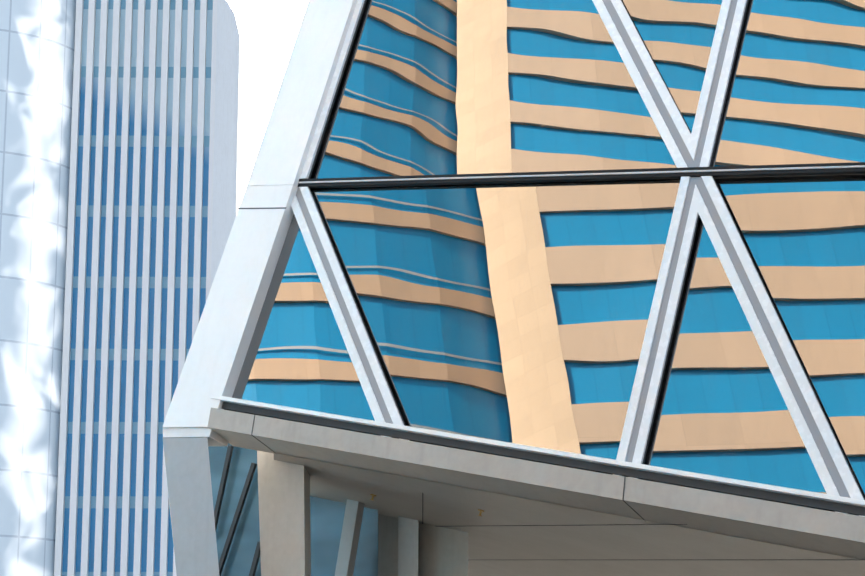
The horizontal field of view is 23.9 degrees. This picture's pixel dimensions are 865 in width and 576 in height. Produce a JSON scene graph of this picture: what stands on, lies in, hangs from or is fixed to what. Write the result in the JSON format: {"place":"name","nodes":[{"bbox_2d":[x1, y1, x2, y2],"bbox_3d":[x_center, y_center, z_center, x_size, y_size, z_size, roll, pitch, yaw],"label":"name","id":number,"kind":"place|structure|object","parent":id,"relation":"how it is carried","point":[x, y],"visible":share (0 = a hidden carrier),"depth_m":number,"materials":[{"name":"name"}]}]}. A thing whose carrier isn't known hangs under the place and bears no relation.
{"place":"outdoors","nodes":[
{"label":"outdoors","id":0,"kind":"place"},
{"bbox_2d":[54,0,242,575],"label":"finned tower","id":1,"kind":"structure","parent":0,"point":[155,172],"depth_m":338.63,"materials":[{"name":"blue glass"}]},
{"bbox_2d":[226,0,308,202],"label":"sky","id":2,"kind":"structure","parent":0,"point":[268,29],"materials":[{"name":"white"}]},
{"bbox_2d":[163,437,467,575],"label":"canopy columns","id":3,"kind":"structure","parent":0,"point":[237,511],"depth_m":22.30,"materials":[{"name":"grey concrete"}]},
{"bbox_2d":[274,453,864,575],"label":"canopy soffit","id":4,"kind":"structure","parent":3,"relation":"on","point":[508,535],"depth_m":20.88,"materials":[{"name":"grey concrete"}]},
{"bbox_2d":[370,494,483,516],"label":"ceiling lights","id":5,"kind":"object","parent":4,"relation":"attached to","point":[373,496],"visible":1,"depth_m":20.89,"materials":[{"name":"gold metal"}]},
{"bbox_2d":[208,394,864,559],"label":"sill beam","id":6,"kind":"structure","parent":4,"relation":"attached to","point":[796,518],"depth_m":18.50,"materials":[{"name":"white metal"}]},
{"bbox_2d":[232,215,374,420],"bbox_3d":[-1.107,0.204,21.034,2.307,2.969,0.586,-9,-15,35],"label":"glass pane","id":7,"kind":"object","parent":6,"relation":"on","point":[297,355],"visible":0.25,"depth_m":21.05,"materials":[{"name":"blue glass"}]},
{"bbox_2d":[311,179,680,459],"bbox_3d":[0.304,0.260,19.966,4.818,3.534,0.642,-8,-15,34],"label":"glass pane","id":8,"kind":"object","parent":6,"relation":"on","point":[517,313],"visible":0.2,"depth_m":19.68,"materials":[{"name":"blue glass"}]},
{"bbox_2d":[291,0,864,516],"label":"mullions","id":9,"kind":"object","parent":6,"relation":"attached to","point":[699,194],"visible":0.73,"depth_m":19.13,"materials":[{"name":"metal"}]},
{"bbox_2d":[163,0,357,445],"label":"edge cladding","id":10,"kind":"structure","parent":9,"relation":"attached to","point":[220,344],"depth_m":21.79,"materials":[{"name":"white metal"}]},
{"bbox_2d":[310,0,676,178],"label":"glass pane","id":11,"kind":"object","parent":9,"relation":"attached to","point":[437,87],"depth_m":21.22,"materials":[{"name":"blue glass"}]},
{"bbox_2d":[622,0,721,132],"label":"glass pane","id":12,"kind":"object","parent":9,"relation":"on","point":[677,36],"depth_m":20.06,"materials":[{"name":"blue glass"}]},
{"bbox_2d":[711,0,864,166],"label":"glass pane","id":13,"kind":"object","parent":9,"relation":"attached to","point":[796,93],"depth_m":19.02,"materials":[{"name":"blue glass"}]},
{"bbox_2d":[644,218,826,493],"bbox_3d":[2.806,0.427,18.102,2.173,3.360,0.674,-9,-15,35],"label":"glass pane","id":14,"kind":"object","parent":6,"relation":"on","point":[722,410],"visible":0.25,"depth_m":18.04,"materials":[{"name":"blue glass"}]},
{"bbox_2d":[714,174,864,497],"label":"glass pane","id":15,"kind":"object","parent":6,"relation":"on","point":[803,237],"depth_m":17.97,"materials":[{"name":"blue glass"}]},
{"label":"ground","id":16,"kind":"structure","parent":0,"visible":0},
{"bbox_2d":[0,0,75,575],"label":"building","id":17,"kind":"structure","parent":16,"relation":"on","point":[37,41],"depth_m":332.69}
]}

